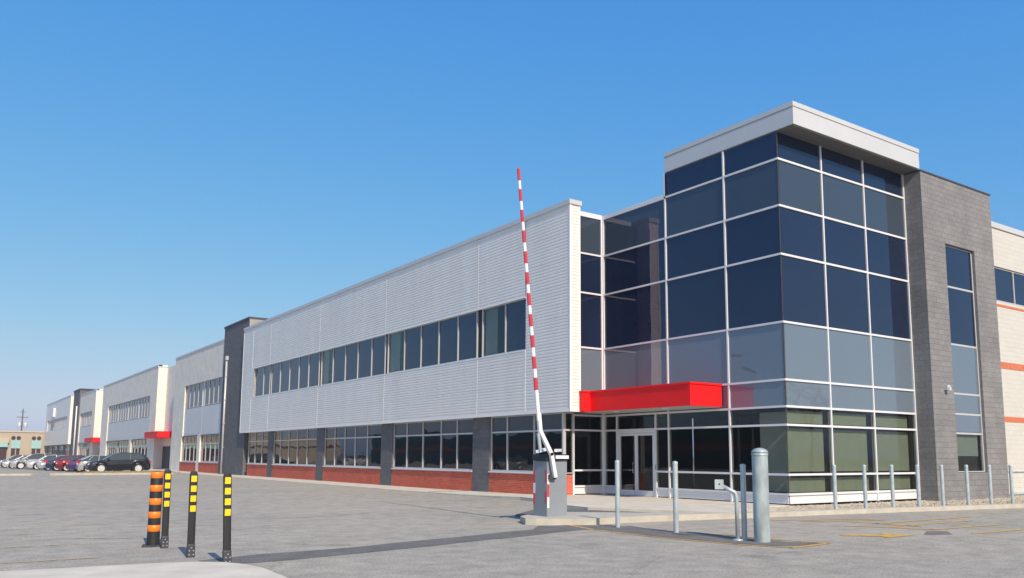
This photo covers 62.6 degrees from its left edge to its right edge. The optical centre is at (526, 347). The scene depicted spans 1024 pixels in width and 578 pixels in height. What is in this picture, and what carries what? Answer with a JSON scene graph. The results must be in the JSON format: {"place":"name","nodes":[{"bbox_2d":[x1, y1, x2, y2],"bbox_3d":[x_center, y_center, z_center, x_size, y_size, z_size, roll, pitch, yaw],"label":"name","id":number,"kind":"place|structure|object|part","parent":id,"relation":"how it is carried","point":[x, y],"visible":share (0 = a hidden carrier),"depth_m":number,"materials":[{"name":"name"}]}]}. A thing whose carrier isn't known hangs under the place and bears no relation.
{"place":"outdoors","nodes":[
{"label":"outdoors","id":0,"kind":"place"},
{"bbox_2d":[0,430,46,459],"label":"commercial building","id":1,"kind":"structure","parent":0,"point":[12,443],"depth_m":176.29,"materials":[{"name":"beige"}]},
{"bbox_2d":[0,447,6,459],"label":"shop window","id":2,"kind":"structure","parent":1,"relation":"in","point":[3,450],"depth_m":174.01,"materials":[{"name":"brown glass"}]},
{"bbox_2d":[11,449,19,455],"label":"window","id":3,"kind":"structure","parent":1,"relation":"in","point":[12,450],"depth_m":175.34,"materials":[{"name":"brown glass"}]},
{"bbox_2d":[31,449,39,453],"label":"window","id":4,"kind":"structure","parent":1,"relation":"in","point":[33,450],"depth_m":177.45,"materials":[{"name":"brown glass"}]},
{"bbox_2d":[71,470,172,472],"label":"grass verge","id":5,"kind":"object","parent":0,"point":[127,471],"depth_m":68.50,"materials":[{"name":"beige concrete"}]},
{"bbox_2d":[145,469,532,499],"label":"sidewalk","id":6,"kind":"structure","parent":0,"point":[512,496],"depth_m":42.14,"materials":[{"name":"concrete"}]},
{"bbox_2d":[202,473,495,493],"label":"expansion joints","id":7,"kind":"object","parent":6,"relation":"on","point":[382,487],"visible":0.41,"depth_m":38.59,"materials":[{"name":"grey concrete"}]},
{"bbox_2d":[0,465,1023,577],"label":"parking lot","id":8,"kind":"structure","parent":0,"point":[57,505],"depth_m":16.66,"materials":[{"name":"grey asphalt"}]},
{"bbox_2d":[0,455,24,467],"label":"parked car","id":9,"kind":"object","parent":8,"relation":"on","point":[13,457],"visible":0.15,"depth_m":98.34,"materials":[{"name":"grey paint"}]},
{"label":"windows","id":10,"kind":"part","parent":9,"relation":"part of","materials":[{"name":"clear glass"}]},
{"bbox_2d":[1,455,27,467],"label":"parked car","id":11,"kind":"object","parent":8,"relation":"on","point":[5,463],"visible":0.19,"depth_m":93.15,"materials":[{"name":"white paint"}]},
{"bbox_2d":[0,473,37,475],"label":"kerb","id":12,"kind":"structure","parent":8,"relation":"on","point":[16,474],"depth_m":62.63,"materials":[{"name":"concrete"}]},
{"bbox_2d":[17,409,27,430],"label":"utility pole","id":13,"kind":"object","parent":8,"relation":"on","point":[20,424],"visible":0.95,"depth_m":202.35,"materials":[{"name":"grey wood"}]},
{"bbox_2d":[9,453,54,468],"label":"parked car","id":14,"kind":"object","parent":8,"relation":"on","point":[20,463],"visible":0.45,"depth_m":89.55,"materials":[{"name":"silver metal"}]},
{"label":"windows","id":15,"kind":"part","parent":14,"relation":"part of","materials":[{"name":"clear glass"}]},
{"bbox_2d":[25,455,64,469],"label":"parked car","id":16,"kind":"object","parent":8,"relation":"on","point":[31,464],"visible":0.35,"depth_m":87.01,"materials":[{"name":"white paint"}]},
{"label":"windows","id":17,"kind":"part","parent":16,"relation":"part of","materials":[{"name":"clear glass"}]},
{"bbox_2d":[36,455,66,469],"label":"parked car","id":18,"kind":"object","parent":8,"relation":"on","point":[40,465],"visible":0.09,"depth_m":83.23,"materials":[{"name":"silver metal"}]},
{"bbox_2d":[44,456,64,470],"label":"parked car","id":19,"kind":"object","parent":8,"relation":"on","point":[49,464],"visible":0.29,"depth_m":80.72,"materials":[{"name":"blue paint"}]},
{"bbox_2d":[55,455,83,470],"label":"parked car","id":20,"kind":"object","parent":8,"relation":"on","point":[60,463],"visible":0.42,"depth_m":78.92,"materials":[{"name":"red paint"}]},
{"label":"windows","id":21,"kind":"part","parent":20,"relation":"part of","materials":[{"name":"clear glass"}]},
{"bbox_2d":[65,456,112,471],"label":"parked car","id":22,"kind":"object","parent":8,"relation":"on","point":[70,465],"visible":0.21,"depth_m":76.64,"materials":[{"name":"purple paint"}]},
{"bbox_2d":[75,455,121,471],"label":"parked car","id":23,"kind":"object","parent":8,"relation":"on","point":[81,463],"visible":0.26,"depth_m":74.91,"materials":[{"name":"silver metal"}]},
{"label":"windows","id":24,"kind":"part","parent":23,"relation":"part of","materials":[{"name":"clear glass"}]},
{"bbox_2d":[49,471,181,474],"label":"kerb","id":25,"kind":"structure","parent":8,"relation":"on","point":[173,472],"depth_m":65.93,"materials":[{"name":"concrete"}]},
{"bbox_2d":[85,452,150,471],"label":"parked car","id":26,"kind":"object","parent":8,"relation":"on","point":[122,461],"visible":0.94,"depth_m":73.64,"materials":[{"name":"black paint"}]},
{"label":"windows","id":27,"kind":"part","parent":26,"relation":"part of","materials":[{"name":"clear glass"}]},
{"bbox_2d":[0,562,286,577],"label":"concrete apron","id":28,"kind":"object","parent":8,"relation":"on","point":[196,570],"visible":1,"depth_m":11.20,"materials":[{"name":"grey concrete"}]},
{"bbox_2d":[141,471,163,547],"bbox_3d":[-6.574,2.841,14.881,0.400,1.315,0.360,5,-9,-35],"label":"channelizer post","id":29,"kind":"object","parent":8,"relation":"on","point":[154,511],"visible":0.99,"depth_m":14.81,"materials":[{"name":"orange plastic"}]},
{"bbox_2d":[160,469,170,548],"bbox_3d":[-6.240,2.790,14.588,0.143,1.345,0.092,5,-9,-35],"label":"delineator post","id":30,"kind":"object","parent":8,"relation":"on","point":[166,511],"visible":1,"depth_m":14.56,"materials":[{"name":"black plastic"}]},
{"bbox_2d":[186,471,197,557],"bbox_3d":[-5.275,2.628,13.296,0.141,1.345,0.092,5,-9,-35],"label":"delineator post","id":31,"kind":"object","parent":8,"relation":"on","point":[190,545],"visible":1,"depth_m":13.27,"materials":[{"name":"black plastic"}]},
{"bbox_2d":[222,472,231,562],"bbox_3d":[-4.424,2.524,12.459,0.179,1.345,0.092,5,-9,-35],"label":"delineator post","id":32,"kind":"object","parent":8,"relation":"on","point":[227,500],"visible":0.98,"depth_m":12.44,"materials":[{"name":"black plastic"}]},
{"bbox_2d":[1,491,485,562],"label":"faded lines","id":33,"kind":"object","parent":8,"relation":"on","point":[101,557],"visible":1,"depth_m":14.42,"materials":[{"name":"grey paint"}]},
{"bbox_2d":[198,525,592,562],"bbox_3d":[-1.638,3.705,16.270,1.614,0.001,9.707,-6,-10,42],"label":"asphalt patch","id":34,"kind":"object","parent":8,"relation":"on","point":[270,557],"visible":0.98,"depth_m":14.93,"materials":[{"name":"grey asphalt"}]},
{"bbox_2d":[515,509,654,516],"bbox_3d":[2.251,4.521,22.496,6.011,0.065,3.875,-3,-8,25],"label":"gutter strip","id":35,"kind":"object","parent":8,"relation":"on","point":[531,512],"visible":0.12,"depth_m":24.11,"materials":[{"name":"concrete"}]},
{"bbox_2d":[520,512,731,524],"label":"concrete island","id":36,"kind":"structure","parent":8,"relation":"on","point":[584,518],"depth_m":20.75,"materials":[{"name":"beige concrete"}]},
{"bbox_2d":[517,168,568,516],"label":"barrier gate","id":37,"kind":"structure","parent":36,"relation":"on","point":[550,484],"depth_m":20.66,"materials":[{"name":"grey metal"}]},
{"bbox_2d":[580,525,816,545],"bbox_3d":[3.196,3.891,17.525,1.391,0.001,5.626,7,-10,-41],"label":"asphalt patch","id":38,"kind":"object","parent":8,"relation":"on","point":[680,535],"visible":1,"depth_m":17.29,"materials":[{"name":"grey asphalt"}]},
{"bbox_2d":[615,460,619,526],"bbox_3d":[2.100,3.364,19.345,0.110,1.550,0.110,5,-9,-35],"label":"bollard","id":39,"kind":"object","parent":38,"relation":"on","point":[617,497],"visible":0.93,"depth_m":19.31,"materials":[{"name":"metal"}]},
{"bbox_2d":[672,461,678,532],"bbox_3d":[3.210,3.210,18.069,0.119,1.540,0.119,5,-9,-35],"label":"bollard","id":40,"kind":"object","parent":38,"relation":"on","point":[675,498],"visible":0.92,"depth_m":18.02,"materials":[{"name":"metal"}]},
{"bbox_2d":[715,479,742,540],"bbox_3d":[3.980,3.190,16.520,0.514,1.190,0.197,-1,-8,13],"label":"card reader","id":41,"kind":"object","parent":38,"relation":"on","point":[719,483],"visible":0.88,"depth_m":16.47,"materials":[{"name":"metal"}]},
{"bbox_2d":[740,464,747,539],"bbox_3d":[4.275,3.037,16.529,0.114,1.500,0.114,5,-9,-35],"label":"bollard","id":42,"kind":"object","parent":38,"relation":"on","point":[743,499],"visible":0.92,"depth_m":16.49,"materials":[{"name":"metal"}]},
{"bbox_2d":[751,448,769,541],"bbox_3d":[4.528,2.842,16.227,0.325,1.810,0.325,5,-9,-35],"label":"bollard","id":43,"kind":"object","parent":38,"relation":"on","point":[761,511],"visible":0.91,"depth_m":16.11,"materials":[{"name":"metal"}]},
{"bbox_2d":[570,517,1023,547],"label":"yellow lines","id":44,"kind":"object","parent":8,"relation":"on","point":[845,525],"visible":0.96,"depth_m":19.16,"materials":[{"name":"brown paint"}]},
{"bbox_2d":[728,495,1023,510],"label":"gravel bed","id":45,"kind":"object","parent":8,"relation":"on","point":[1002,500],"visible":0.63,"depth_m":27.80,"materials":[{"name":"beige gravel"}]},
{"bbox_2d":[832,465,837,508],"bbox_3d":[9.040,4.104,24.635,0.119,1.350,0.119,5,-9,-35],"label":"bollard","id":46,"kind":"object","parent":45,"relation":"on","point":[834,486],"visible":0.92,"depth_m":24.60,"materials":[{"name":"metal"}]},
{"bbox_2d":[862,465,867,507],"bbox_3d":[10.155,4.185,25.218,0.119,1.350,0.119,5,-9,-35],"label":"bollard","id":47,"kind":"object","parent":45,"relation":"on","point":[864,486],"visible":0.94,"depth_m":25.18,"materials":[{"name":"metal"}]},
{"bbox_2d":[889,465,894,506],"bbox_3d":[11.199,4.256,25.727,0.119,1.350,0.119,5,-9,-35],"label":"bollard","id":48,"kind":"object","parent":45,"relation":"on","point":[892,486],"visible":0.91,"depth_m":25.69,"materials":[{"name":"metal"}]},
{"bbox_2d":[915,465,920,505],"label":"bollard","id":49,"kind":"object","parent":45,"relation":"on","point":[918,485],"visible":0.91,"depth_m":26.22,"materials":[{"name":"metal"}]},
{"bbox_2d":[939,465,944,505],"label":"bollard","id":50,"kind":"object","parent":45,"relation":"on","point":[942,485],"visible":0.93,"depth_m":26.70,"materials":[{"name":"metal"}]},
{"bbox_2d":[964,465,969,504],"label":"bollard","id":51,"kind":"object","parent":45,"relation":"on","point":[967,485],"visible":0.94,"depth_m":27.25,"materials":[{"name":"metal"}]},
{"bbox_2d":[987,465,992,503],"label":"bollard","id":52,"kind":"object","parent":45,"relation":"on","point":[990,484],"visible":0.9,"depth_m":27.77,"materials":[{"name":"metal"}]},
{"bbox_2d":[1008,465,1014,502],"bbox_3d":[16.334,4.616,28.308,0.119,1.350,0.119,5,-9,-35],"label":"bollard","id":53,"kind":"object","parent":45,"relation":"on","point":[1011,484],"visible":0.9,"depth_m":28.27,"materials":[{"name":"metal"}]},
{"bbox_2d":[842,533,911,537],"bbox_3d":[7.285,3.914,17.571,1.450,0.001,0.950,5,-9,-35],"label":"arrow marking","id":54,"kind":"object","parent":8,"relation":"on","point":[888,535],"visible":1,"depth_m":17.50,"materials":[{"name":"brown paint"}]},
{"bbox_2d":[732,503,1023,518],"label":"kerb","id":55,"kind":"structure","parent":8,"relation":"on","point":[877,510],"depth_m":24.92,"materials":[{"name":"concrete"}]},
{"bbox_2d":[924,531,950,534],"bbox_3d":[8.930,4.007,18.189,0.537,0.001,1.252,-4,-8,28],"label":"asphalt patch","id":56,"kind":"object","parent":8,"relation":"on","point":[936,532],"visible":1,"depth_m":18.09,"materials":[{"name":"grey asphalt"}]},
{"bbox_2d":[0,0,1023,457],"label":"sky","id":57,"kind":"structure","parent":0,"point":[174,174],"materials":[{"name":"blue"}]},
{"bbox_2d":[44,101,1023,505],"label":"office building","id":58,"kind":"structure","parent":0,"point":[804,297],"depth_m":33.18,"materials":[{"name":"white metal"}]},
{"bbox_2d":[47,420,53,431],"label":"window","id":59,"kind":"structure","parent":58,"relation":"in","point":[50,423],"depth_m":172.34,"materials":[{"name":"glass"}]},
{"bbox_2d":[53,446,56,454],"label":"window","id":60,"kind":"structure","parent":58,"relation":"in","point":[55,447],"depth_m":167.68,"materials":[{"name":"glass"}]},
{"bbox_2d":[53,418,59,430],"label":"window","id":61,"kind":"structure","parent":58,"relation":"in","point":[57,421],"depth_m":163.87,"materials":[{"name":"glass"}]},
{"bbox_2d":[59,446,62,454],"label":"window","id":62,"kind":"structure","parent":58,"relation":"in","point":[60,447],"depth_m":160.17,"materials":[{"name":"glass"}]},
{"bbox_2d":[60,416,66,428],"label":"window","id":63,"kind":"structure","parent":58,"relation":"in","point":[63,421],"depth_m":155.91,"materials":[{"name":"glass"}]},
{"bbox_2d":[65,445,69,454],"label":"window","id":64,"kind":"structure","parent":58,"relation":"in","point":[67,447],"depth_m":152.95,"materials":[{"name":"glass"}]},
{"bbox_2d":[80,413,86,426],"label":"window","id":65,"kind":"structure","parent":58,"relation":"in","point":[83,416],"depth_m":139.65,"materials":[{"name":"glass"}]},
{"bbox_2d":[78,443,89,455],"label":"window","id":66,"kind":"structure","parent":58,"relation":"in","point":[83,449],"depth_m":136.34,"materials":[{"name":"glass"}]},
{"bbox_2d":[86,412,91,425],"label":"window","id":67,"kind":"structure","parent":58,"relation":"in","point":[89,415],"depth_m":134.75,"materials":[{"name":"glass"}]},
{"bbox_2d":[106,441,117,455],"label":"window","id":68,"kind":"structure","parent":58,"relation":"in","point":[112,447],"depth_m":115.57,"materials":[{"name":"glass"}]},
{"bbox_2d":[108,405,118,422],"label":"window","id":69,"kind":"structure","parent":58,"relation":"in","point":[113,410],"depth_m":116.43,"materials":[{"name":"glass"}]},
{"bbox_2d":[118,402,128,421],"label":"window","id":70,"kind":"structure","parent":58,"relation":"in","point":[124,407],"depth_m":110.53,"materials":[{"name":"glass"}]},
{"bbox_2d":[118,440,128,452],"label":"window","id":71,"kind":"structure","parent":58,"relation":"in","point":[122,445],"depth_m":108.87,"materials":[{"name":"glass"}]},
{"bbox_2d":[128,399,139,419],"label":"window","id":72,"kind":"structure","parent":58,"relation":"in","point":[133,413],"depth_m":104.93,"materials":[{"name":"glass"}]},
{"bbox_2d":[131,439,147,455],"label":"window","id":73,"kind":"structure","parent":58,"relation":"in","point":[138,446],"depth_m":100.22,"materials":[{"name":"glass"}]},
{"bbox_2d":[138,396,149,417],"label":"window","id":74,"kind":"structure","parent":58,"relation":"in","point":[144,403],"depth_m":99.83,"materials":[{"name":"glass"}]},
{"bbox_2d":[162,446,169,468],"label":"entrance door","id":75,"kind":"structure","parent":58,"relation":"in","point":[166,449],"depth_m":91.93,"materials":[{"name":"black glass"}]},
{"bbox_2d":[181,436,196,461],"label":"window","id":76,"kind":"structure","parent":58,"relation":"in","point":[189,444],"depth_m":80.92,"materials":[{"name":"glass"}]},
{"bbox_2d":[185,382,203,408],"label":"window","id":77,"kind":"structure","parent":58,"relation":"in","point":[194,393],"depth_m":80.83,"materials":[{"name":"glass"}]},
{"bbox_2d":[200,434,218,461],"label":"window","id":78,"kind":"structure","parent":58,"relation":"in","point":[209,443],"depth_m":75.09,"materials":[{"name":"glass"}]},
{"bbox_2d":[204,377,221,405],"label":"window","id":79,"kind":"structure","parent":58,"relation":"in","point":[213,388],"depth_m":75.57,"materials":[{"name":"glass"}]},
{"bbox_2d":[248,432,267,463],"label":"window","id":80,"kind":"structure","parent":58,"relation":"in","point":[258,441],"depth_m":63.72,"materials":[{"name":"glass"}]},
{"bbox_2d":[254,365,270,396],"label":"window","id":81,"kind":"structure","parent":58,"relation":"in","point":[262,374],"depth_m":63.29,"materials":[{"name":"glass"}]},
{"bbox_2d":[273,429,316,465],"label":"window","id":82,"kind":"structure","parent":58,"relation":"in","point":[291,447],"depth_m":57.20,"materials":[{"name":"glass"}]},
{"bbox_2d":[271,352,320,393],"bbox_3d":[-15.939,1.849,57.807,0.090,2.200,9.338,5,-9,-35],"label":"window","id":83,"kind":"structure","parent":58,"relation":"in","point":[301,372],"depth_m":57.44,"materials":[{"name":"glass"}]},
{"bbox_2d":[324,424,381,467],"bbox_3d":[-10.257,5.815,49.544,0.090,2.370,8.250,5,-9,-35],"label":"window","id":84,"kind":"structure","parent":58,"relation":"in","point":[350,446],"depth_m":49.34,"materials":[{"name":"glass"}]},
{"bbox_2d":[320,335,386,384],"bbox_3d":[-10.338,0.866,49.985,0.190,2.200,9.318,5,-9,-35],"label":"window","id":85,"kind":"structure","parent":58,"relation":"in","point":[366,358],"depth_m":49.28,"materials":[{"name":"glass"}]},
{"bbox_2d":[387,311,478,373],"bbox_3d":[-4.824,-0.113,42.200,0.190,2.200,9.258,5,-9,-35],"label":"window","id":86,"kind":"structure","parent":58,"relation":"in","point":[454,339],"depth_m":41.50,"materials":[{"name":"glass"}]},
{"bbox_2d":[393,418,472,469],"bbox_3d":[-4.714,4.832,41.718,0.090,2.370,8.170,5,-9,-35],"label":"window","id":87,"kind":"structure","parent":58,"relation":"in","point":[443,444],"depth_m":41.43,"materials":[{"name":"glass"}]},
{"bbox_2d":[482,298,525,356],"bbox_3d":[-0.894,-0.811,36.652,0.190,2.200,3.568,5,-9,-35],"label":"window","id":88,"kind":"structure","parent":58,"relation":"in","point":[515,312],"depth_m":36.38,"materials":[{"name":"glass"}]},
{"bbox_2d":[490,413,565,471],"bbox_3d":[-0.006,3.996,35.069,0.090,2.370,5.310,5,-9,-35],"label":"window","id":89,"kind":"structure","parent":58,"relation":"in","point":[514,443],"depth_m":35.42,"materials":[{"name":"glass"}]},
{"bbox_2d":[562,412,573,473],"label":"window","id":90,"kind":"structure","parent":58,"relation":"in","point":[563,413],"depth_m":33.00,"materials":[{"name":"metal"}]},
{"bbox_2d":[617,430,655,496],"bbox_3d":[4.254,4.446,32.378,0.166,2.490,2.185,5,-9,-35],"label":"entrance door","id":91,"kind":"structure","parent":58,"relation":"in","point":[636,434],"depth_m":32.39,"materials":[{"name":"white metal"}]},
{"bbox_2d":[945,245,984,471],"bbox_3d":[16.835,0.416,32.497,2.150,8.680,0.148,5,-9,-35],"label":"window","id":92,"kind":"structure","parent":58,"relation":"in","point":[966,382],"depth_m":32.55,"materials":[{"name":"glass"}]},
{"bbox_2d":[994,267,1023,306],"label":"window","id":93,"kind":"structure","parent":58,"relation":"in","point":[1009,285],"depth_m":37.12,"materials":[{"name":"glass"}]},
{"bbox_2d":[520,494,789,512],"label":"plaza slab","id":94,"kind":"structure","parent":0,"point":[604,502],"depth_m":26.48,"materials":[{"name":"concrete"}]}
]}

